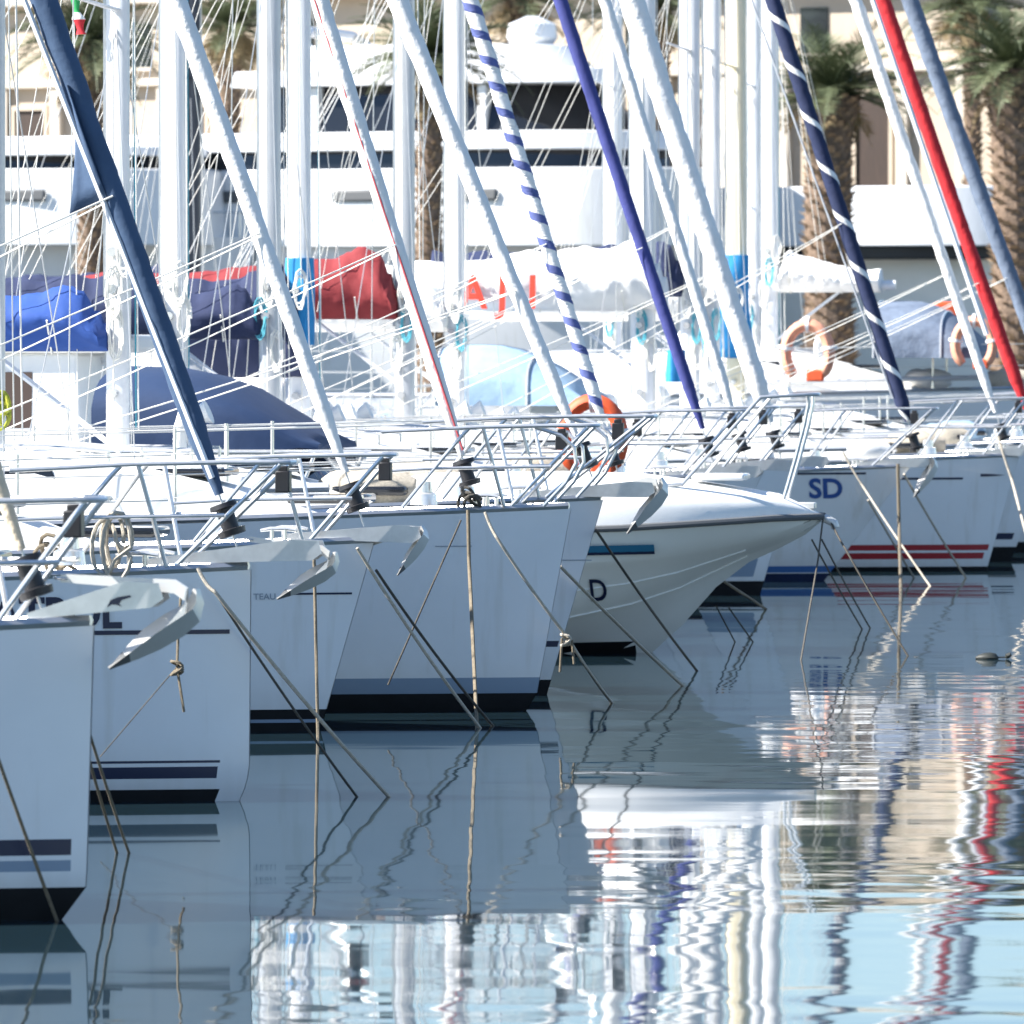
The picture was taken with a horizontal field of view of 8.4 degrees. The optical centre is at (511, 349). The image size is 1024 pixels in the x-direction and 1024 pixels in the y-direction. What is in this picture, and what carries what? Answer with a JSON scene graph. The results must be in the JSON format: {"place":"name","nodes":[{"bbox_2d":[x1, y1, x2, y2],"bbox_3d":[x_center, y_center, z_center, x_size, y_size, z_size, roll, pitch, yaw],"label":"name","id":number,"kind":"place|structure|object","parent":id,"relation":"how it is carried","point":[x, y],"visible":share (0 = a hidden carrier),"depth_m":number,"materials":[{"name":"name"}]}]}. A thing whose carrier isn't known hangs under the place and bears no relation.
{"place":"outdoors","nodes":[
{"label":"outdoors","id":0,"kind":"place"},
{"bbox_2d":[5,0,158,273],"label":"palm tree","id":1,"kind":"object","parent":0,"point":[90,57],"visible":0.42,"depth_m":153.49,"materials":[{"name":"green plant"}]},
{"bbox_2d":[137,0,312,133],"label":"palm tree","id":2,"kind":"object","parent":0,"point":[242,52],"visible":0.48,"depth_m":176.94,"materials":[{"name":"green plant"}]},
{"bbox_2d":[336,0,539,392],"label":"palm tree","id":3,"kind":"object","parent":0,"point":[433,157],"visible":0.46,"depth_m":151.86,"materials":[{"name":"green plant"}]},
{"bbox_2d":[0,552,1023,1023],"bbox_3d":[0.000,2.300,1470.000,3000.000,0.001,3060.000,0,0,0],"label":"water","id":4,"kind":"structure","parent":0,"point":[766,826],"depth_m":31.91,"materials":[{"name":"blue liquid"}]},
{"bbox_2d":[0,460,170,920],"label":"sailboat","id":5,"kind":"object","parent":4,"relation":"on","point":[46,672],"visible":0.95,"depth_m":28.17,"materials":[{"name":"white plastic"}]},
{"bbox_2d":[0,760,58,920],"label":"mooring rope","id":6,"kind":"object","parent":5,"relation":"attached to","point":[28,843],"visible":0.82,"depth_m":27.99,"materials":[{"name":"fabric"}]},
{"bbox_2d":[90,762,117,852],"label":"mooring rope","id":7,"kind":"object","parent":5,"relation":"attached to","point":[103,808],"visible":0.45,"depth_m":31.09,"materials":[{"name":"fabric"}]},
{"bbox_2d":[91,734,129,852],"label":"mooring rope","id":8,"kind":"object","parent":5,"relation":"attached to","point":[109,794],"visible":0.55,"depth_m":30.87,"materials":[{"name":"fabric"}]},
{"bbox_2d":[53,574,203,669],"bbox_3d":[-1.571,1.097,28.144,0.632,0.366,0.255,2,0,13],"label":"anchor","id":9,"kind":"object","parent":5,"relation":"attached to","point":[171,626],"visible":1,"depth_m":28.15,"materials":[{"name":"grey metal"}]},
{"bbox_2d":[5,146,254,276],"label":"motor yacht","id":10,"kind":"object","parent":4,"relation":"on","point":[55,252],"visible":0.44,"depth_m":167.27,"materials":[{"name":"white plastic"}]},
{"bbox_2d":[5,156,158,168],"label":"lower window","id":11,"kind":"structure","parent":10,"relation":"in","point":[49,161],"depth_m":167.39,"materials":[{"name":"black glass"}]},
{"bbox_2d":[0,0,324,801],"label":"sailboat","id":12,"kind":"object","parent":4,"relation":"on","point":[162,748],"visible":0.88,"depth_m":35.65,"materials":[{"name":"white"}]},
{"bbox_2d":[33,532,77,570],"bbox_3d":[-2.338,1.089,36.032,0.257,0.120,0.432,0,-35,9],"label":"rope coil","id":13,"kind":"object","parent":12,"relation":"on","point":[42,545],"visible":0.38,"depth_m":35.95,"materials":[{"name":"white fabric"}]},
{"bbox_2d":[90,510,134,576],"bbox_3d":[-2.025,0.998,35.521,0.222,0.371,0.120,0,0,9],"label":"rope coil","id":14,"kind":"object","parent":12,"relation":"attached to","point":[106,560],"visible":0.96,"depth_m":35.48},
{"bbox_2d":[100,668,175,756],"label":"mooring rope","id":15,"kind":"object","parent":12,"relation":"attached to","point":[135,715],"visible":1,"depth_m":35.19,"materials":[{"name":"beige fabric"}]},
{"bbox_2d":[170,597,184,711],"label":"mooring rope","id":16,"kind":"object","parent":12,"relation":"hanging from","point":[178,672],"visible":0.81,"depth_m":35.25,"materials":[{"name":"beige fabric"}]},
{"bbox_2d":[220,602,357,796],"bbox_3d":[-1.065,1.895,35.829,1.104,1.362,0.014,0,0,-35],"label":"mooring rope","id":17,"kind":"object","parent":12,"relation":"attached to","point":[293,708],"visible":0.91,"depth_m":35.78,"materials":[{"name":"black fabric"}]},
{"bbox_2d":[244,537,339,599],"bbox_3d":[-1.149,1.123,35.635,0.508,0.294,0.205,6,1,13],"label":"anchor","id":18,"kind":"object","parent":12,"relation":"attached to","point":[317,575],"visible":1,"depth_m":35.63,"materials":[{"name":"grey metal"}]},
{"bbox_2d":[196,567,390,796],"bbox_3d":[-0.988,1.826,35.752,1.394,1.454,0.109,0,0,-33],"label":"mooring rope","id":19,"kind":"object","parent":12,"relation":"attached to","point":[294,689],"visible":0.94,"depth_m":35.63,"materials":[{"name":"beige fabric"}]},
{"bbox_2d":[0,0,420,731],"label":"sailboat","id":20,"kind":"object","parent":4,"relation":"on","point":[282,630],"visible":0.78,"depth_m":42.15,"materials":[{"name":"white"}]},
{"bbox_2d":[312,560,319,737],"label":"mooring rope","id":21,"kind":"object","parent":20,"relation":"attached to","point":[316,656],"visible":0.6,"depth_m":41.65,"materials":[{"name":"beige fabric"}]},
{"bbox_2d":[372,525,428,575],"bbox_3d":[-0.705,1.232,42.105,0.454,0.263,0.183,-23,-6,14],"label":"anchor","id":22,"kind":"object","parent":20,"relation":"attached to","point":[415,550],"visible":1,"depth_m":42.06,"materials":[{"name":"grey metal"}]},
{"bbox_2d":[387,520,461,684],"bbox_3d":[-0.550,1.587,44.016,0.501,1.036,0.012,0,0,-22],"label":"mooring rope","id":23,"kind":"object","parent":20,"relation":"attached to","point":[424,602],"visible":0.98,"depth_m":44.02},
{"bbox_2d":[5,0,471,422],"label":"sailboat","id":24,"kind":"object","parent":4,"relation":"on","point":[194,216],"visible":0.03,"depth_m":88.02,"materials":[{"name":"white metal"}]},
{"bbox_2d":[0,0,601,711],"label":"sailboat","id":25,"kind":"object","parent":4,"relation":"on","point":[512,618],"visible":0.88,"depth_m":44.49,"materials":[{"name":"white"}]},
{"bbox_2d":[0,390,11,430],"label":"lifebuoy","id":26,"kind":"object","parent":25,"relation":"attached to","point":[7,403],"visible":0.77,"depth_m":45.03,"materials":[{"name":"yellow plastic"}]},
{"bbox_2d":[456,486,482,507],"bbox_3d":[-0.267,0.961,44.461,0.163,0.122,0.268,0,-30,9],"label":"rope coil","id":27,"kind":"object","parent":25,"relation":"on","point":[470,496],"visible":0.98,"depth_m":44.38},
{"bbox_2d":[484,511,613,702],"bbox_3d":[0.468,1.720,44.907,0.453,1.406,2.076,0,0,26],"label":"mooring rope","id":28,"kind":"object","parent":25,"relation":"attached to","point":[565,635],"visible":0.99,"depth_m":44.18,"materials":[{"name":"white fabric"}]},
{"bbox_2d":[559,638,562,671],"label":"mooring rope","id":29,"kind":"object","parent":28,"relation":"hanging from","point":[560,659],"visible":1,"depth_m":44.22,"materials":[{"name":"beige fabric"}]},
{"bbox_2d":[571,640,574,663],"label":"mooring rope","id":30,"kind":"object","parent":28,"relation":"hanging from","point":[572,648],"visible":1,"depth_m":44.22,"materials":[{"name":"beige fabric"}]},
{"bbox_2d":[5,0,658,694],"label":"sailboat","id":31,"kind":"object","parent":4,"relation":"on","point":[111,336],"visible":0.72,"depth_m":46.81,"materials":[{"name":"white"}]},
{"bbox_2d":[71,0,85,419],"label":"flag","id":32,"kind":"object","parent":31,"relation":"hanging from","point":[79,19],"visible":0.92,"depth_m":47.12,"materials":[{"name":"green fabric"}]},
{"bbox_2d":[560,565,684,685],"bbox_3d":[0.817,1.938,47.232,0.022,1.038,2.183,0,0,27],"label":"mooring rope","id":33,"kind":"object","parent":31,"relation":"attached to","point":[624,630],"visible":0.88,"depth_m":47.09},
{"bbox_2d":[626,477,667,533],"bbox_3d":[0.761,1.058,46.592,0.591,0.342,0.238,-17,-5,16],"label":"anchor","id":34,"kind":"object","parent":31,"relation":"attached to","point":[651,505],"visible":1,"depth_m":46.54,"materials":[{"name":"grey metal"}]},
{"bbox_2d":[5,0,667,475],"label":"sailboat","id":35,"kind":"object","parent":4,"relation":"on","point":[173,152],"visible":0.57,"depth_m":56.15,"materials":[{"name":"white"}]},
{"bbox_2d":[557,395,629,471],"bbox_3d":[0.673,0.695,58.471,0.662,0.714,0.183,0,0,9],"label":"lifebuoy","id":36,"kind":"object","parent":35,"relation":"hanging from","point":[580,405],"visible":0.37,"depth_m":58.40,"materials":[{"name":"orange plastic"}]},
{"bbox_2d":[5,16,724,392],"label":"motor yacht","id":37,"kind":"object","parent":4,"relation":"on","point":[557,176],"visible":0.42,"depth_m":167.10,"materials":[{"name":"white plastic"}]},
{"bbox_2d":[201,149,672,170],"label":"lower window","id":38,"kind":"structure","parent":37,"relation":"in","point":[555,157],"depth_m":166.45,"materials":[{"name":"black glass"}]},
{"bbox_2d":[281,85,627,132],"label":"saloon window","id":39,"kind":"structure","parent":37,"relation":"in","point":[577,118],"depth_m":166.98,"materials":[{"name":"black glass"}]},
{"bbox_2d":[21,0,762,483],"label":"sailboat","id":40,"kind":"object","parent":4,"relation":"on","point":[265,328],"visible":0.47,"depth_m":59.83,"materials":[{"name":"white"}]},
{"bbox_2d":[5,0,828,594],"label":"sailboat","id":41,"kind":"object","parent":4,"relation":"on","point":[369,290],"visible":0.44,"depth_m":65.90,"materials":[{"name":"white"}]},
{"bbox_2d":[356,547,481,727],"bbox_3d":[-0.475,1.876,42.355,1.206,1.388,0.020,0,0,-40],"label":"mooring rope","id":42,"kind":"object","parent":4,"relation":"in","point":[461,703],"visible":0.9,"depth_m":42.26,"materials":[{"name":"grey fabric"}]},
{"bbox_2d":[67,0,796,488],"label":"sailboat","id":43,"kind":"object","parent":4,"relation":"on","point":[295,270],"visible":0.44,"depth_m":63.03,"materials":[{"name":"white"}]},
{"bbox_2d":[375,569,493,725],"bbox_3d":[-0.380,1.932,42.536,0.018,1.230,1.292,0,0,43],"label":"mooring rope","id":44,"kind":"object","parent":4,"relation":"in","point":[433,650],"visible":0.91,"depth_m":42.42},
{"bbox_2d":[245,0,626,391],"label":"sailboat","id":45,"kind":"object","parent":4,"relation":"on","point":[609,193],"visible":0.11,"depth_m":90.86,"materials":[{"name":"white metal"}]},
{"bbox_2d":[91,366,838,652],"bbox_3d":[-1.146,1.372,53.583,7.340,2.508,2.504,0,0,9],"label":"motorboat","id":46,"kind":"object","parent":4,"relation":"on","point":[685,549],"visible":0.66,"depth_m":52.80,"materials":[{"name":"white plastic"}]},
{"bbox_2d":[800,519,823,659],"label":"mooring rope","id":47,"kind":"object","parent":46,"relation":"hanging from","point":[812,589],"visible":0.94,"depth_m":52.55,"materials":[{"name":"white fabric"}]},
{"bbox_2d":[831,523,908,655],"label":"mooring rope","id":48,"kind":"object","parent":46,"relation":"attached to","point":[866,586],"visible":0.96,"depth_m":52.75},
{"bbox_2d":[6,0,938,580],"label":"sailboat","id":49,"kind":"object","parent":4,"relation":"on","point":[838,494],"visible":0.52,"depth_m":69.74,"materials":[{"name":"white"}]},
{"bbox_2d":[867,499,914,577],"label":"mooring rope","id":50,"kind":"object","parent":49,"relation":"attached to","point":[889,536],"visible":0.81,"depth_m":69.93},
{"bbox_2d":[913,456,937,496],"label":"anchor","id":51,"kind":"object","parent":49,"relation":"attached to","point":[927,475],"visible":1,"depth_m":69.56,"materials":[{"name":"grey metal"}]},
{"bbox_2d":[466,510,478,727],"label":"mooring rope","id":52,"kind":"object","parent":4,"relation":"in","point":[471,613],"visible":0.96,"depth_m":43.54,"materials":[{"name":"white fabric"}]},
{"bbox_2d":[189,0,1023,570],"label":"sailboat","id":53,"kind":"object","parent":4,"relation":"on","point":[963,496],"visible":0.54,"depth_m":72.98,"materials":[{"name":"white"}]},
{"bbox_2d":[236,0,1023,437],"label":"sailboat","id":54,"kind":"object","parent":4,"relation":"on","point":[930,336],"visible":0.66,"depth_m":88.00,"materials":[{"name":"white"}]},
{"bbox_2d":[778,317,836,381],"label":"lifebuoy","id":55,"kind":"object","parent":54,"relation":"hanging from","point":[796,329],"visible":0.92,"depth_m":86.90,"materials":[{"name":"orange"}]},
{"bbox_2d":[949,314,997,368],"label":"lifebuoy","id":56,"kind":"object","parent":54,"relation":"hanging from","point":[956,352],"visible":0.76,"depth_m":86.95,"materials":[{"name":"orange"}]},
{"bbox_2d":[254,0,1023,561],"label":"sailboat","id":57,"kind":"object","parent":4,"relation":"on","point":[688,326],"visible":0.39,"depth_m":76.30,"materials":[{"name":"white"}]},
{"bbox_2d":[595,529,697,670],"bbox_3d":[0.977,1.799,48.525,0.020,1.220,4.010,0,0,12],"label":"mooring rope","id":58,"kind":"object","parent":4,"relation":"in","point":[644,600],"visible":0.9,"depth_m":48.19,"materials":[{"name":"grey fabric"}]},
{"bbox_2d":[314,0,1023,551],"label":"sailboat","id":59,"kind":"object","parent":4,"relation":"on","point":[936,74],"visible":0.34,"depth_m":79.85,"materials":[{"name":"white"}]},
{"bbox_2d":[315,0,1023,441],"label":"sailboat","id":60,"kind":"object","parent":4,"relation":"on","point":[735,124],"visible":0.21,"depth_m":83.93,"materials":[{"name":"white"}]},
{"bbox_2d":[387,0,965,392],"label":"sailboat","id":61,"kind":"object","parent":4,"relation":"on","point":[754,78],"visible":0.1,"depth_m":92.20,"materials":[{"name":"white metal"}]},
{"bbox_2d":[934,302,956,315],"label":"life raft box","id":62,"kind":"object","parent":61,"relation":"on","point":[943,304],"visible":0.12,"depth_m":91.95,"materials":[{"name":"plastic"}]},
{"bbox_2d":[715,605,735,641],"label":"mooring rope","id":63,"kind":"object","parent":4,"relation":"on","point":[725,623],"visible":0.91,"depth_m":54.43,"materials":[{"name":"grey fabric"}]},
{"bbox_2d":[728,607,753,641],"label":"mooring rope","id":64,"kind":"object","parent":4,"relation":"on","point":[740,624],"visible":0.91,"depth_m":54.49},
{"bbox_2d":[723,581,767,609],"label":"mooring rope","id":65,"kind":"object","parent":4,"relation":"on","point":[745,595],"visible":0.91,"depth_m":59.23,"materials":[{"name":"grey fabric"}]},
{"bbox_2d":[811,539,862,628],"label":"mooring rope","id":66,"kind":"object","parent":4,"relation":"in","point":[822,559],"visible":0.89,"depth_m":55.27,"materials":[{"name":"grey fabric"}]},
{"bbox_2d":[821,539,870,627],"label":"mooring rope","id":67,"kind":"object","parent":4,"relation":"in","point":[837,569],"visible":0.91,"depth_m":55.38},
{"bbox_2d":[720,186,993,387],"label":"motor yacht","id":68,"kind":"object","parent":4,"relation":"on","point":[894,239],"visible":0.2,"depth_m":169.25,"materials":[{"name":"white plastic"}]},
{"bbox_2d":[842,452,930,585],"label":"mooring rope","id":69,"kind":"object","parent":4,"relation":"on","point":[886,522],"visible":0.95,"depth_m":68.94,"materials":[{"name":"white fabric"}]},
{"bbox_2d":[896,464,902,591],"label":"mooring rope","id":70,"kind":"object","parent":4,"relation":"in","point":[899,529],"visible":0.95,"depth_m":68.98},
{"bbox_2d":[903,473,966,577],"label":"mooring rope","id":71,"kind":"object","parent":4,"relation":"in","point":[935,528],"visible":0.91,"depth_m":70.01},
{"bbox_2d":[976,652,1011,658],"bbox_3d":[3.586,2.290,52.104,0.270,0.082,0.116,0,0,0],"label":"float","id":72,"kind":"object","parent":4,"relation":"on","point":[989,655],"visible":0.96,"depth_m":52.07,"materials":[{"name":"white plastic"}]},
{"bbox_2d":[997,436,1023,528],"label":"mooring rope","id":73,"kind":"object","parent":4,"relation":"in","point":[1011,479],"visible":1,"depth_m":72.57,"materials":[{"name":"white fabric"}]},
{"bbox_2d":[5,0,1023,187],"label":"building","id":74,"kind":"structure","parent":0,"point":[880,162],"depth_m":186.06,"materials":[{"name":"beige paint"}]},
{"bbox_2d":[11,105,48,136],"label":"door","id":75,"kind":"structure","parent":74,"relation":"in","point":[25,111],"depth_m":195.98,"materials":[{"name":"beige paint"}]},
{"bbox_2d":[130,24,153,71],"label":"window","id":76,"kind":"structure","parent":74,"relation":"in","point":[148,50],"depth_m":194.36,"materials":[{"name":"grey glass"}]},
{"bbox_2d":[203,105,209,133],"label":"door","id":77,"kind":"structure","parent":74,"relation":"in","point":[206,120],"depth_m":193.32,"materials":[{"name":"beige paint"}]},
{"bbox_2d":[282,20,313,67],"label":"window","id":78,"kind":"structure","parent":74,"relation":"in","point":[312,39],"depth_m":191.96,"materials":[{"name":"grey glass"}]},
{"bbox_2d":[467,20,474,42],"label":"window","id":79,"kind":"structure","parent":74,"relation":"in","point":[472,36],"depth_m":189.72,"materials":[{"name":"grey glass"}]},
{"bbox_2d":[625,23,627,53],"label":"window","id":80,"kind":"structure","parent":74,"relation":"in","point":[626,37],"depth_m":187.56,"materials":[{"name":"grey glass"}]},
{"bbox_2d":[675,93,701,167],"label":"door","id":81,"kind":"structure","parent":74,"relation":"in","point":[676,95],"depth_m":186.55,"materials":[{"name":"beige paint"}]},
{"bbox_2d":[798,7,828,55],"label":"window","id":82,"kind":"structure","parent":74,"relation":"in","point":[816,16],"depth_m":185.10,"materials":[{"name":"grey glass"}]},
{"bbox_2d":[852,90,893,185],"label":"door","id":83,"kind":"structure","parent":74,"relation":"in","point":[873,166],"depth_m":184.25,"materials":[{"name":"beige paint"}]},
{"bbox_2d":[980,3,1008,51],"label":"window","id":84,"kind":"structure","parent":74,"relation":"in","point":[991,11],"depth_m":182.72,"materials":[{"name":"black glass"}]},
{"bbox_2d":[479,0,601,42],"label":"palm tree","id":85,"kind":"object","parent":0,"point":[512,11],"visible":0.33,"depth_m":176.88,"materials":[{"name":"green plant"}]},
{"bbox_2d":[560,0,723,130],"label":"palm tree","id":86,"kind":"object","parent":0,"point":[670,9],"visible":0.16,"depth_m":176.84,"materials":[{"name":"green plant"}]},
{"bbox_2d":[779,11,938,363],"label":"palm tree","id":87,"kind":"object","parent":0,"point":[838,98],"visible":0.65,"depth_m":151.68,"materials":[{"name":"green plant"}]},
{"bbox_2d":[872,0,1023,185],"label":"palm tree","id":88,"kind":"object","parent":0,"point":[974,137],"visible":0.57,"depth_m":176.98,"materials":[{"name":"green plant"}]},
{"bbox_2d":[914,6,1023,370],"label":"palm tree","id":89,"kind":"object","parent":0,"point":[1002,91],"visible":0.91,"depth_m":150.00,"materials":[{"name":"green plant"}]}
]}

